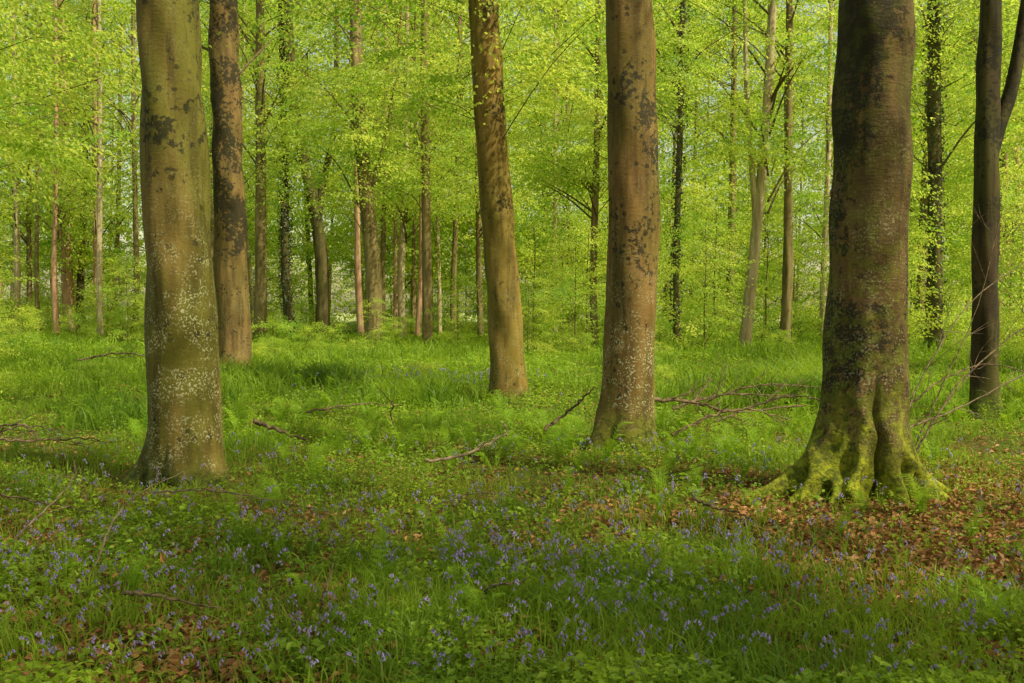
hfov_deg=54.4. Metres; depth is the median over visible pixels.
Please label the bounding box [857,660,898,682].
bluebell
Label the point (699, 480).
fern
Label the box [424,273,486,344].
sapling
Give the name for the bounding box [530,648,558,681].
bluebell
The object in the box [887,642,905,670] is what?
bluebell
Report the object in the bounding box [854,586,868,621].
bluebell
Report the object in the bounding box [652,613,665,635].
bluebell
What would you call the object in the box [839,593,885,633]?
bluebell
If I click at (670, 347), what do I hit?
bush
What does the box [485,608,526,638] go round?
bluebell
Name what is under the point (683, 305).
bush
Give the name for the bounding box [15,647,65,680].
bluebell
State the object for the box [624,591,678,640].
bluebell
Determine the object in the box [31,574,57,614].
bluebell
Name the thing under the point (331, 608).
bluebell
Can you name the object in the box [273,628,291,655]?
bluebell
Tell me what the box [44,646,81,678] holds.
bluebell
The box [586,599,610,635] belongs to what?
bluebell
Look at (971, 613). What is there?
bluebell
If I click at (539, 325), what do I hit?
sapling
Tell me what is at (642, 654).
bluebell
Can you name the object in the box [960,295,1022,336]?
bush
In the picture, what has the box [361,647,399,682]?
bluebell
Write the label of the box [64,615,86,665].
bluebell
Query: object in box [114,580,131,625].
bluebell
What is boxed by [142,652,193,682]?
bluebell
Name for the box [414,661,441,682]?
bluebell
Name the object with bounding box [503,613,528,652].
bluebell
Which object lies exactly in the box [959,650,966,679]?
bluebell
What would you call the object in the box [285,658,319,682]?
bluebell
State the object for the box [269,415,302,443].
fern
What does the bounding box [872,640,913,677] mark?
bluebell
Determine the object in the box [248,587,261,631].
bluebell
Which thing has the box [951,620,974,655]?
bluebell
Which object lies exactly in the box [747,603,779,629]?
bluebell
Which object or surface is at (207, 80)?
beech tree
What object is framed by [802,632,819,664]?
bluebell
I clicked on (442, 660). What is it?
bluebell
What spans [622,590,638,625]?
bluebell
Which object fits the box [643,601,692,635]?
bluebell
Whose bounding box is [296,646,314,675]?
bluebell
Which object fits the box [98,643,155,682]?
bluebell
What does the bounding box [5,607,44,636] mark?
bluebell
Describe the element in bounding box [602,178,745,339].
sapling
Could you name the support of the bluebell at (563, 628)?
on the ground at (592, 467)
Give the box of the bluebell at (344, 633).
[339,628,374,672]
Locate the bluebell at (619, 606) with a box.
[596,599,634,636]
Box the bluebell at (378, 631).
[365,629,382,677]
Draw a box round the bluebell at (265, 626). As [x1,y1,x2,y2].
[261,614,288,666]
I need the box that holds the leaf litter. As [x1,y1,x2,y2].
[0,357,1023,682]
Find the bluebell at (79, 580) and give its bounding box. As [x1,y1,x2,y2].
[56,578,81,616]
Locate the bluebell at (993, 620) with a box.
[947,618,996,659]
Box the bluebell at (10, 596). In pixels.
[4,584,24,608]
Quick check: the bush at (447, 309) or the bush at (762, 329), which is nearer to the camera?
the bush at (762, 329)
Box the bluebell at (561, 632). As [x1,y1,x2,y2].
[535,630,563,658]
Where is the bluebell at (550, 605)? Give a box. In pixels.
[534,602,555,643]
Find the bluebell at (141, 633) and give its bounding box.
[102,631,145,682]
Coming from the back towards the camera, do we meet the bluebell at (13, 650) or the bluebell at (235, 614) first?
the bluebell at (235, 614)
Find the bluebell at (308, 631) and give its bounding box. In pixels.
[282,627,335,674]
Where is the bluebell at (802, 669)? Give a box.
[793,666,803,674]
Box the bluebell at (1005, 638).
[984,636,1022,673]
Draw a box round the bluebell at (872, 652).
[855,650,878,681]
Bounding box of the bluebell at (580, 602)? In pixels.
[573,590,594,621]
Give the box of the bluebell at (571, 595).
[561,580,577,615]
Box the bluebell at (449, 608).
[430,590,462,634]
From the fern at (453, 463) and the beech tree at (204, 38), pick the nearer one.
the fern at (453, 463)
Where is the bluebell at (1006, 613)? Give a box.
[976,610,1013,639]
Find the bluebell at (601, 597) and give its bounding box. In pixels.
[589,577,636,624]
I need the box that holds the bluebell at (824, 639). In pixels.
[778,634,839,677]
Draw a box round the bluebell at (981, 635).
[966,615,987,654]
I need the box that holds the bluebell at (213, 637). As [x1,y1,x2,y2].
[192,628,223,676]
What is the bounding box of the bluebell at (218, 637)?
[194,630,238,667]
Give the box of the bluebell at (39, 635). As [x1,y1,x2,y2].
[35,631,66,681]
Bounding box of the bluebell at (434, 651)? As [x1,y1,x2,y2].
[424,649,452,682]
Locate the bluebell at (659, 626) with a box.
[642,611,669,643]
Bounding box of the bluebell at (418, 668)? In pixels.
[409,660,445,682]
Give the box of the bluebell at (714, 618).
[712,615,731,649]
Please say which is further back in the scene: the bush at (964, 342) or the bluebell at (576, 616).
the bush at (964, 342)
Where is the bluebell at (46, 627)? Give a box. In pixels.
[27,611,67,642]
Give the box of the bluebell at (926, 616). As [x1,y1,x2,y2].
[908,599,944,637]
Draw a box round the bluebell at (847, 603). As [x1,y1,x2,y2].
[833,581,862,629]
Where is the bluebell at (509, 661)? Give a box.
[487,628,527,664]
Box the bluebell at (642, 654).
[612,647,652,681]
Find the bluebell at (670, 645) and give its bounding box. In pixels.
[667,641,674,663]
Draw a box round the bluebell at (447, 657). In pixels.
[442,652,452,675]
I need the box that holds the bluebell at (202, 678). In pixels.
[194,659,216,682]
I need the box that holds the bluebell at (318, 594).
[309,583,335,615]
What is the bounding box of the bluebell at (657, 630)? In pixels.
[655,627,679,671]
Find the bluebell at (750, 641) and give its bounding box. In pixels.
[744,630,763,669]
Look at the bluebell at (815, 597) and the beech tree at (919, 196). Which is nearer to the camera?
the bluebell at (815, 597)
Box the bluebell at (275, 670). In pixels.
[262,641,297,675]
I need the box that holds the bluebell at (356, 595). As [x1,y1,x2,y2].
[334,594,359,635]
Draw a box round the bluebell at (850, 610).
[844,596,856,624]
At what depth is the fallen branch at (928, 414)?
11.76 m
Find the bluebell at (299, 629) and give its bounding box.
[290,625,329,661]
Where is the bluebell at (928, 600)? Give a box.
[919,586,937,614]
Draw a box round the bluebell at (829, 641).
[819,640,850,673]
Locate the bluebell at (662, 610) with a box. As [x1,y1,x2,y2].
[658,609,700,657]
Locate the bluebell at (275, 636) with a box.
[256,633,296,681]
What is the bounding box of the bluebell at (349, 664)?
[327,649,354,677]
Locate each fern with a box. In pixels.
[0,419,27,451]
[20,435,39,452]
[41,371,51,388]
[50,403,76,425]
[61,545,85,581]
[74,398,119,428]
[77,379,100,405]
[108,542,152,597]
[113,412,142,442]
[125,418,137,435]
[130,401,147,434]
[132,372,146,396]
[167,492,199,520]
[217,490,238,523]
[222,404,245,424]
[222,406,236,432]
[223,407,249,433]
[224,396,248,430]
[233,517,264,539]
[234,390,261,418]
[235,484,277,514]
[239,409,274,443]
[252,475,275,508]
[253,463,296,504]
[254,518,301,558]
[261,433,302,463]
[265,396,300,426]
[267,401,285,421]
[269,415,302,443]
[284,552,326,584]
[285,573,309,601]
[286,442,326,480]
[289,399,317,426]
[294,374,315,391]
[304,389,324,419]
[314,506,340,531]
[317,377,339,407]
[319,427,349,454]
[321,430,347,448]
[324,385,347,412]
[344,416,373,453]
[357,531,408,588]
[360,394,375,419]
[363,421,381,444]
[364,382,379,407]
[365,442,389,464]
[366,417,377,431]
[367,405,387,423]
[373,346,383,359]
[378,417,427,457]
[378,513,396,543]
[387,429,399,451]
[393,415,420,444]
[404,407,419,422]
[407,410,442,448]
[416,500,448,532]
[419,416,439,431]
[428,515,469,544]
[431,398,448,422]
[431,558,482,584]
[433,448,463,471]
[434,421,469,438]
[436,416,467,450]
[438,434,457,465]
[445,360,457,374]
[447,562,504,616]
[451,423,476,446]
[455,408,484,438]
[456,423,487,456]
[459,421,495,451]
[472,433,520,473]
[485,389,510,411]
[486,421,515,456]
[493,394,524,427]
[501,481,528,506]
[509,430,528,449]
[521,411,532,433]
[526,422,565,457]
[533,409,567,436]
[537,359,563,387]
[549,439,566,463]
[551,466,574,493]
[555,416,584,455]
[568,415,589,432]
[572,450,593,472]
[596,521,630,553]
[601,422,633,464]
[615,539,639,558]
[620,477,643,496]
[642,451,673,490]
[642,500,671,524]
[644,477,670,509]
[652,440,690,472]
[655,395,681,430]
[655,413,664,424]
[660,431,682,454]
[670,405,697,430]
[670,424,687,440]
[677,406,696,429]
[677,435,700,463]
[677,461,704,492]
[678,433,707,460]
[678,464,703,492]
[680,421,704,442]
[688,485,722,521]
[699,407,732,427]
[708,422,722,440]
[710,426,744,457]
[712,422,739,460]
[718,386,738,407]
[719,424,736,445]
[734,447,752,476]
[738,411,768,445]
[739,488,765,505]
[740,489,784,522]
[749,410,779,443]
[762,404,791,432]
[781,393,810,418]
[784,418,797,439]
[788,403,813,424]
[798,415,814,444]
[801,407,816,428]
[809,486,839,507]
[826,502,863,533]
[852,490,875,512]
[886,544,906,564]
[897,473,933,512]
[900,474,941,516]
[912,424,956,468]
[930,384,956,407]
[931,364,942,382]
[940,398,966,425]
[947,396,966,419]
[957,407,984,438]
[960,576,1008,624]
[962,502,988,536]
[995,397,1021,417]
[999,398,1020,428]
[1013,529,1023,559]
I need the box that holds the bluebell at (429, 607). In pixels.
[419,594,440,621]
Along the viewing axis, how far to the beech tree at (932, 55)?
33.66 m
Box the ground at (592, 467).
[0,313,1023,682]
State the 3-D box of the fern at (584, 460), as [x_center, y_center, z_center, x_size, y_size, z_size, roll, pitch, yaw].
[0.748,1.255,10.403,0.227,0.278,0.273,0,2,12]
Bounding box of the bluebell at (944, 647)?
[933,642,983,677]
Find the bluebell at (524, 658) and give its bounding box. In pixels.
[475,653,548,681]
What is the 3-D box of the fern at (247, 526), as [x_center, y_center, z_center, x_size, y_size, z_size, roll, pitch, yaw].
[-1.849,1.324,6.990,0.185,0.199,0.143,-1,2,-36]
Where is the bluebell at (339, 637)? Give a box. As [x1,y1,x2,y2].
[320,626,351,652]
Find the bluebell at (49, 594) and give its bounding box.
[45,577,67,608]
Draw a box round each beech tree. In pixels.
[0,0,67,304]
[0,0,114,328]
[0,0,139,334]
[0,0,143,330]
[0,0,211,264]
[0,0,257,213]
[0,1,122,303]
[0,3,140,242]
[0,8,59,295]
[0,32,53,253]
[1,0,125,330]
[1,27,88,294]
[2,39,114,323]
[3,0,138,332]
[3,0,144,310]
[8,4,130,279]
[9,0,141,329]
[14,0,139,334]
[33,25,145,327]
[35,0,145,328]
[44,0,141,329]
[99,0,349,367]
[101,5,317,243]
[110,0,230,490]
[113,0,354,312]
[113,10,271,281]
[122,55,208,234]
[125,0,290,274]
[136,0,269,246]
[136,0,341,323]
[139,0,355,341]
[200,0,364,336]
[202,1,340,296]
[207,3,321,271]
[217,0,734,403]
[238,0,367,335]
[239,0,477,343]
[239,33,308,277]
[245,0,354,329]
[269,0,388,327]
[272,0,429,335]
[280,0,544,346]
[292,0,475,333]
[294,6,397,331]
[302,0,474,336]
[303,0,473,330]
[307,0,466,293]
[313,57,406,306]
[317,0,419,253]
[332,2,536,332]
[338,0,530,331]
[347,2,473,335]
[351,25,456,272]
[353,18,471,327]
[364,0,518,337]
[367,0,544,299]
[371,50,474,327]
[386,0,592,304]
[387,1,564,339]
[399,0,546,333]
[407,83,485,324]
[418,0,539,312]
[464,60,543,300]
[466,0,730,348]
[475,0,608,331]
[499,0,667,304]
[502,0,604,297]
[502,0,608,331]
[505,21,586,304]
[517,68,604,301]
[518,0,675,299]
[525,0,813,348]
[530,0,683,301]
[570,47,608,297]
[583,0,917,349]
[585,0,660,452]
[597,0,755,326]
[605,0,727,310]
[652,0,806,325]
[656,2,800,305]
[657,18,727,312]
[659,0,820,310]
[672,0,837,346]
[674,0,810,331]
[689,0,837,323]
[701,59,809,326]
[703,61,800,293]
[716,5,827,305]
[733,0,958,506]
[738,0,837,329]
[738,0,922,335]
[767,0,957,306]
[781,0,1023,351]
[805,32,969,280]
[810,2,1023,340]
[811,5,919,304]
[908,0,969,327]
[908,0,1014,300]
[908,0,1022,307]
[909,65,965,311]
[911,0,1023,185]
[912,0,1023,325]
[913,6,1023,193]
[913,23,971,305]
[915,0,1023,225]
[917,3,1023,324]
[917,9,1023,264]
[917,19,1020,309]
[942,0,1023,331]
[954,1,1023,284]
[968,0,1023,419]
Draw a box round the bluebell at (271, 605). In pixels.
[252,602,289,644]
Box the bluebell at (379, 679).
[353,652,390,682]
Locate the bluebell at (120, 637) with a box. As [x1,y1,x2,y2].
[93,634,132,667]
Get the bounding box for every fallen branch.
[0,400,74,445]
[0,411,51,451]
[0,424,125,451]
[0,460,98,553]
[0,472,94,516]
[77,322,144,360]
[91,471,183,574]
[122,569,220,608]
[153,488,318,520]
[253,419,311,441]
[305,380,402,423]
[317,563,333,613]
[375,384,405,443]
[425,423,511,462]
[433,492,543,511]
[474,577,526,605]
[543,378,593,431]
[655,352,808,431]
[671,364,794,436]
[672,353,803,425]
[691,362,820,406]
[691,497,752,520]
[713,367,820,428]
[910,209,1023,405]
[910,334,1023,408]
[910,369,1023,427]
[915,175,1023,447]
[916,276,1023,452]
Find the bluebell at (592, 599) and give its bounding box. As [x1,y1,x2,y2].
[567,597,605,634]
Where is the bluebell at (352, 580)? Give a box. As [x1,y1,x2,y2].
[340,577,361,611]
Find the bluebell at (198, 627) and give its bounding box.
[160,615,214,671]
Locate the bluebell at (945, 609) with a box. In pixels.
[935,597,950,624]
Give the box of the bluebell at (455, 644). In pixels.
[444,630,478,668]
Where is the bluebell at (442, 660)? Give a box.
[439,651,445,676]
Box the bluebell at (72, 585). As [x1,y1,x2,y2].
[70,583,116,626]
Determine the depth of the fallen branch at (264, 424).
11.34 m
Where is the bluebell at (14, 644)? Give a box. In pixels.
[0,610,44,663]
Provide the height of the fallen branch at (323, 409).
0.648 m
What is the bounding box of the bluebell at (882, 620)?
[845,616,884,655]
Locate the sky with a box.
[0,0,1022,312]
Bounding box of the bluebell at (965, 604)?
[925,602,968,640]
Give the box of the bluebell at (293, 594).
[263,593,297,632]
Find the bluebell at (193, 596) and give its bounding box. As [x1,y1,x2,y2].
[188,589,202,616]
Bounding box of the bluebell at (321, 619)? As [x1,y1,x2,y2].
[300,613,340,651]
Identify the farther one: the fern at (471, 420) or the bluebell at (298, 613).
the fern at (471, 420)
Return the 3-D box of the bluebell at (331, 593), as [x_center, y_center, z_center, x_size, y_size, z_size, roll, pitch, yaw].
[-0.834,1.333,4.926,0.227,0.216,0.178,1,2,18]
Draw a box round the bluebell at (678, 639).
[675,625,689,659]
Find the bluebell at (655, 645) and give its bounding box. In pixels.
[648,629,664,656]
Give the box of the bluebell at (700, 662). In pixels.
[685,651,711,682]
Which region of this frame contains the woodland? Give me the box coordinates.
[0,0,1019,324]
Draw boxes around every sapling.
[0,189,39,344]
[0,215,33,333]
[0,221,59,306]
[0,224,34,359]
[0,224,50,324]
[32,226,111,319]
[79,252,146,342]
[85,222,145,313]
[90,246,145,325]
[249,232,299,304]
[252,228,315,326]
[276,238,354,327]
[333,231,405,319]
[346,237,417,320]
[355,296,399,352]
[389,238,468,326]
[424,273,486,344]
[434,241,486,330]
[447,236,522,312]
[466,219,557,331]
[473,210,585,341]
[516,229,543,325]
[520,203,605,334]
[520,277,568,352]
[523,221,607,351]
[524,185,608,334]
[551,191,707,345]
[561,205,660,331]
[567,206,694,343]
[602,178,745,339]
[656,181,719,318]
[656,215,763,348]
[660,203,745,320]
[661,181,768,332]
[709,200,820,339]
[712,186,829,335]
[736,186,829,334]
[778,230,829,329]
[791,195,924,336]
[804,192,968,345]
[820,163,970,338]
[908,190,971,332]
[908,214,971,315]
[924,173,1023,337]
[943,165,1023,344]
[943,192,1023,334]
[952,204,1023,319]
[966,220,1023,360]
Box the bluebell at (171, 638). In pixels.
[154,619,182,657]
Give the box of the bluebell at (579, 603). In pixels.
[569,581,586,625]
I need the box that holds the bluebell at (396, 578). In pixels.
[376,577,399,615]
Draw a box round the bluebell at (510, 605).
[508,603,546,644]
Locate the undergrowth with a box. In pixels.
[0,327,1023,682]
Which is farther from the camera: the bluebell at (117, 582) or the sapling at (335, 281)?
the sapling at (335, 281)
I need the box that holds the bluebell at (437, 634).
[419,628,461,675]
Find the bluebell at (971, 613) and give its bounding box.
[960,609,975,656]
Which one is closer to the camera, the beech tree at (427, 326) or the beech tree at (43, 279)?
the beech tree at (427, 326)
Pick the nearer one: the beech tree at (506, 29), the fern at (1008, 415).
the fern at (1008, 415)
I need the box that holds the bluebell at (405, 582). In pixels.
[397,581,421,611]
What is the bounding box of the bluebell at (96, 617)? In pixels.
[83,601,101,627]
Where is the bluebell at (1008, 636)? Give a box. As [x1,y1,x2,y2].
[993,605,1011,641]
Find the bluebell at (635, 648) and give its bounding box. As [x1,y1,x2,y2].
[613,642,644,661]
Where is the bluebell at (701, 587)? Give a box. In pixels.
[693,585,721,629]
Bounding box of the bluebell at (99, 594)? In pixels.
[62,585,110,630]
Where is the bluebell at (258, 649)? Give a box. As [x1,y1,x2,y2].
[238,648,264,682]
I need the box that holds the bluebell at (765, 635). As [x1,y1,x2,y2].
[752,632,801,681]
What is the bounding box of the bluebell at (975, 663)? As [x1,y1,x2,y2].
[962,658,980,682]
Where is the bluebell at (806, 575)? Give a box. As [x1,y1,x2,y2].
[803,574,824,620]
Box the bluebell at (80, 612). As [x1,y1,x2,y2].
[46,606,95,649]
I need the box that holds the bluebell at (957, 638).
[947,620,973,662]
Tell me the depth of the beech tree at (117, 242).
71.71 m
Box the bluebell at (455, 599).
[430,596,465,642]
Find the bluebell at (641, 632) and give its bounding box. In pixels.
[595,630,644,679]
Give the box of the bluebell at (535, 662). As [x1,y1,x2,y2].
[513,652,540,681]
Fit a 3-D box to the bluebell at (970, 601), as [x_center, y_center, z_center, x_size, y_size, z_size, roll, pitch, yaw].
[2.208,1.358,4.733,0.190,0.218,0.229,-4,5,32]
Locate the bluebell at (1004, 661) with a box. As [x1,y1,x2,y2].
[993,649,1023,679]
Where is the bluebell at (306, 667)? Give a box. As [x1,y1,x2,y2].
[292,655,314,682]
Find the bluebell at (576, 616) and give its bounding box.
[551,614,581,649]
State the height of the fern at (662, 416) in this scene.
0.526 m
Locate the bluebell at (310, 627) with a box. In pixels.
[304,624,357,670]
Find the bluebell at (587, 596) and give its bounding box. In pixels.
[572,583,608,625]
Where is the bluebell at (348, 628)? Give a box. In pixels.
[327,610,367,656]
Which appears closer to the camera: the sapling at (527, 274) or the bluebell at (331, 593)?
the bluebell at (331, 593)
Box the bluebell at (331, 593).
[324,590,360,617]
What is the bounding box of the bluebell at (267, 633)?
[252,623,277,663]
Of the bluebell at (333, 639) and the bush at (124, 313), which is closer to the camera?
the bluebell at (333, 639)
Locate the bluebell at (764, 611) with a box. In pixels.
[744,607,781,652]
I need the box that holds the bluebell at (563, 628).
[545,617,570,672]
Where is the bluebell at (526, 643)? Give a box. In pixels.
[510,641,542,682]
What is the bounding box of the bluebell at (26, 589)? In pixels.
[7,587,28,625]
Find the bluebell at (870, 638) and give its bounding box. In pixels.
[862,634,885,673]
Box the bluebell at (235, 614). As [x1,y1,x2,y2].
[216,584,249,615]
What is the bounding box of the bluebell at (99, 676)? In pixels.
[74,650,106,677]
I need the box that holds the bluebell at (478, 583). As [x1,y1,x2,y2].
[471,580,483,618]
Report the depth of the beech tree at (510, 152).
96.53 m
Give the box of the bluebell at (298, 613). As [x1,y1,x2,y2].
[288,610,324,654]
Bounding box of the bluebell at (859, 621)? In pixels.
[846,608,869,634]
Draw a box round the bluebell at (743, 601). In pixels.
[730,599,748,642]
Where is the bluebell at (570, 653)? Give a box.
[550,651,573,682]
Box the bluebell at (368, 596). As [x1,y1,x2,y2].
[360,593,391,637]
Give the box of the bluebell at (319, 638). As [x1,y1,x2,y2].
[300,630,331,656]
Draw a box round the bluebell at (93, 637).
[51,635,112,674]
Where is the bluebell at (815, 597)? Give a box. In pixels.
[795,593,824,638]
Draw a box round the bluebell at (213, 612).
[193,594,226,625]
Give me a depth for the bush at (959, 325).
45.33 m
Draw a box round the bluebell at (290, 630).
[290,617,304,652]
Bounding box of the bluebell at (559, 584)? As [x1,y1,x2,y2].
[552,582,568,625]
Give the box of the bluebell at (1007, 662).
[998,649,1014,678]
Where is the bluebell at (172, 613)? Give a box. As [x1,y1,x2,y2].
[134,612,174,636]
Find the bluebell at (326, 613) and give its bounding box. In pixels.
[323,612,345,656]
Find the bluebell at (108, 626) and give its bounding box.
[91,599,129,639]
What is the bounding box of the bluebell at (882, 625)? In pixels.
[836,623,885,655]
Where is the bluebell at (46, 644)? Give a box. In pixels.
[42,634,62,661]
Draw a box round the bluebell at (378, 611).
[373,601,378,625]
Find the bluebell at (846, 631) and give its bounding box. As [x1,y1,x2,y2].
[836,628,883,656]
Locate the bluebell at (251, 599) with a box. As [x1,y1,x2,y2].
[248,597,276,641]
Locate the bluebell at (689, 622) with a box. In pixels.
[665,619,701,652]
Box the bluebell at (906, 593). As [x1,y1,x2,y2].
[884,590,917,629]
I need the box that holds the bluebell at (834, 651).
[806,648,847,682]
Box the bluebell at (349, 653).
[337,651,372,682]
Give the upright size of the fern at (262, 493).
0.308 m
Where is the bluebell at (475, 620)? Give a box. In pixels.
[443,615,480,661]
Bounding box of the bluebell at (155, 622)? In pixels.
[146,605,164,634]
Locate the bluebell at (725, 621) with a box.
[719,607,735,633]
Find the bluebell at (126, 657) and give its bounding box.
[91,651,141,682]
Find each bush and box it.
[0,293,62,332]
[0,302,47,339]
[0,305,42,345]
[0,335,15,357]
[0,372,21,389]
[1,308,27,328]
[1,314,45,336]
[19,301,66,332]
[20,297,62,328]
[22,292,62,326]
[46,312,104,338]
[59,302,109,333]
[62,278,144,334]
[69,358,110,382]
[80,305,121,329]
[85,341,142,368]
[86,309,125,334]
[110,301,143,326]
[116,318,143,341]
[120,306,143,329]
[249,300,280,318]
[250,312,278,331]
[251,307,313,335]
[251,317,309,352]
[252,312,293,337]
[252,340,271,362]
[257,334,290,357]
[267,305,280,328]
[271,296,339,332]
[290,319,328,350]
[295,304,331,331]
[296,320,314,332]
[310,340,335,357]
[312,322,351,349]
[335,336,372,358]
[382,319,404,337]
[386,310,410,330]
[388,315,421,336]
[402,359,442,381]
[405,296,462,331]
[420,301,470,333]
[441,317,478,342]
[461,293,487,333]
[466,298,530,332]
[523,296,581,331]
[523,316,543,333]
[523,317,564,342]
[523,322,557,344]
[535,344,558,358]
[552,323,593,351]
[560,302,585,331]
[560,306,603,332]
[560,332,602,360]
[654,341,681,358]
[654,362,691,387]
[655,318,687,347]
[656,294,720,329]
[656,313,708,346]
[666,311,730,349]
[666,315,717,339]
[672,283,771,335]
[689,295,735,328]
[710,295,760,327]
[752,319,779,348]
[764,328,813,350]
[792,315,821,338]
[795,305,819,332]
[908,286,971,335]
[908,309,948,346]
[908,344,919,363]
[943,310,970,344]
[943,311,970,339]
[944,354,967,365]
[945,311,1004,345]
[948,336,970,353]
[949,312,1009,351]
[955,335,970,355]
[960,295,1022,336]
[1004,336,1023,360]
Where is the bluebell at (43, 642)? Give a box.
[38,639,73,682]
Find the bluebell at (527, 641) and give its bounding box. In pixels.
[510,626,535,664]
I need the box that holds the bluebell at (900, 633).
[867,630,903,665]
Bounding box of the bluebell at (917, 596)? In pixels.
[913,595,962,639]
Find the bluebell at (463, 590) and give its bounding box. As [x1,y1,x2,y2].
[454,572,479,620]
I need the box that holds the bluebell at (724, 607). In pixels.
[721,604,740,643]
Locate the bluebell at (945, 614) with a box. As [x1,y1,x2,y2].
[937,599,948,635]
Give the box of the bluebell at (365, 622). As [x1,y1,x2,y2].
[360,619,398,647]
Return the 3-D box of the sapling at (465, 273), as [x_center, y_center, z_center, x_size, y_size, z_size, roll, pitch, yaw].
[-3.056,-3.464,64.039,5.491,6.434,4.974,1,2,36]
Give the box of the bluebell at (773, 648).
[758,631,781,660]
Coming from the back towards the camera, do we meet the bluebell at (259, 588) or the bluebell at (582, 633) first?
the bluebell at (259, 588)
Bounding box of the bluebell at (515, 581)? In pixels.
[497,578,518,627]
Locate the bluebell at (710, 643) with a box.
[697,631,730,670]
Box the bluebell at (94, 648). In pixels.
[89,645,106,678]
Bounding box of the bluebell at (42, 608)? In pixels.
[31,603,54,633]
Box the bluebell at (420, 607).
[415,598,436,627]
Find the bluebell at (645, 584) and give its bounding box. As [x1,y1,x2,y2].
[633,582,663,627]
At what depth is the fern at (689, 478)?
9.10 m
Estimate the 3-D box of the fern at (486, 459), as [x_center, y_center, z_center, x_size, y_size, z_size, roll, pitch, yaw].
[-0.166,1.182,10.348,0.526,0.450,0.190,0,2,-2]
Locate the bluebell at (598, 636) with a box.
[594,634,617,678]
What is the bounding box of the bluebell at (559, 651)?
[547,634,587,679]
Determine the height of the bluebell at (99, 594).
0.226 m
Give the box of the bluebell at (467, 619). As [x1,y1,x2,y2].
[446,616,471,653]
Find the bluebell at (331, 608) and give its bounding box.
[318,601,340,624]
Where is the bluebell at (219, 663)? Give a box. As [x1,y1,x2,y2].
[207,657,234,682]
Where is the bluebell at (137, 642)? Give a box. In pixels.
[94,640,142,673]
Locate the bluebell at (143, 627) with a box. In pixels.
[125,603,153,640]
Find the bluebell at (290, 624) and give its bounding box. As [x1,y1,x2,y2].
[289,612,301,636]
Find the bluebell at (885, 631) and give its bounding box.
[877,617,890,647]
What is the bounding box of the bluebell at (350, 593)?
[336,589,368,626]
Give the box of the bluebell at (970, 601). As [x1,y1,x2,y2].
[959,598,994,639]
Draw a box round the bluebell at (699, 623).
[682,619,709,659]
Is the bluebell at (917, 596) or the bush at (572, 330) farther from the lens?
the bush at (572, 330)
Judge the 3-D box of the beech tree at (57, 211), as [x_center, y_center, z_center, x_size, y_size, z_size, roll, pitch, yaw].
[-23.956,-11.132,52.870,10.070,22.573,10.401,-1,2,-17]
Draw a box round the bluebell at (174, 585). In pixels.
[170,584,194,625]
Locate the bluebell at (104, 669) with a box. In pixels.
[88,662,117,682]
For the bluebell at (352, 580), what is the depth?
5.16 m
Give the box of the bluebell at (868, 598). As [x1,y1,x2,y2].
[857,584,877,619]
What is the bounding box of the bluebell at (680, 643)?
[679,641,696,673]
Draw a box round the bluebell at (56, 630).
[39,617,66,643]
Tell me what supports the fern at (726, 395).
on the ground at (592, 467)
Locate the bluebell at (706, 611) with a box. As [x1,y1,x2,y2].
[674,608,707,630]
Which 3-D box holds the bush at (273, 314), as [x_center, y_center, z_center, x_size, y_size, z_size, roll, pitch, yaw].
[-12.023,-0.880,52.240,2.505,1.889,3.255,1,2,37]
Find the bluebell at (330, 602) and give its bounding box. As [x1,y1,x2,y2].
[300,600,346,639]
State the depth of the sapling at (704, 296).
32.81 m
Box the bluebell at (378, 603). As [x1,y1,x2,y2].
[368,583,393,621]
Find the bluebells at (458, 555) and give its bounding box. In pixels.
[0,361,1023,653]
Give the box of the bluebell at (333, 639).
[322,638,335,667]
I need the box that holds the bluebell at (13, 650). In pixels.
[2,649,20,682]
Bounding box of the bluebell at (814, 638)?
[813,608,835,646]
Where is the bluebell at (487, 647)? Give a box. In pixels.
[486,646,512,682]
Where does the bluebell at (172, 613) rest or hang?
on the ground at (592, 467)
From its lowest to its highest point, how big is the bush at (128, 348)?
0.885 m
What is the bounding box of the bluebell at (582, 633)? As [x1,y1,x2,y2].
[566,627,630,676]
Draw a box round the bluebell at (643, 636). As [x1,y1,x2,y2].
[620,634,645,669]
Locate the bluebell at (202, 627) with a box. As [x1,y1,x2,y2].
[196,622,224,651]
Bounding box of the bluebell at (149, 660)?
[137,627,164,664]
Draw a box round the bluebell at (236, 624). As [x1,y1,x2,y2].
[222,622,285,674]
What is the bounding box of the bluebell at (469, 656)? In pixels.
[465,652,514,682]
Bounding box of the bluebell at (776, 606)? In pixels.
[737,605,778,632]
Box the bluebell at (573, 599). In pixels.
[567,596,617,644]
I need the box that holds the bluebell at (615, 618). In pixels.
[588,607,627,645]
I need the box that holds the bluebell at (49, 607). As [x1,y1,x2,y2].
[34,595,67,621]
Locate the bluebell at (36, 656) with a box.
[19,635,62,660]
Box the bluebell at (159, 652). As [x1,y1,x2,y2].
[138,651,170,682]
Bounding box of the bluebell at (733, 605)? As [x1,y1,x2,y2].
[720,603,759,633]
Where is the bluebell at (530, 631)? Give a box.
[488,629,532,664]
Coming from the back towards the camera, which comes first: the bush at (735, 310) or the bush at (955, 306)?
the bush at (735, 310)
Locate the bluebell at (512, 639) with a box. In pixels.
[482,637,515,675]
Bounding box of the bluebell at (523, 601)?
[519,600,554,630]
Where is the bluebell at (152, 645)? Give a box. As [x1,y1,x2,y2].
[149,640,170,678]
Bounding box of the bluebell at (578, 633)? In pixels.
[531,629,604,679]
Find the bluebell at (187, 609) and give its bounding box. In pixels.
[186,585,195,613]
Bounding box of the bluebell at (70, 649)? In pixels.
[47,646,86,673]
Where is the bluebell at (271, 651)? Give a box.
[258,639,283,665]
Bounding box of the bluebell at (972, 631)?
[959,620,976,666]
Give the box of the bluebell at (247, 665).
[224,646,277,682]

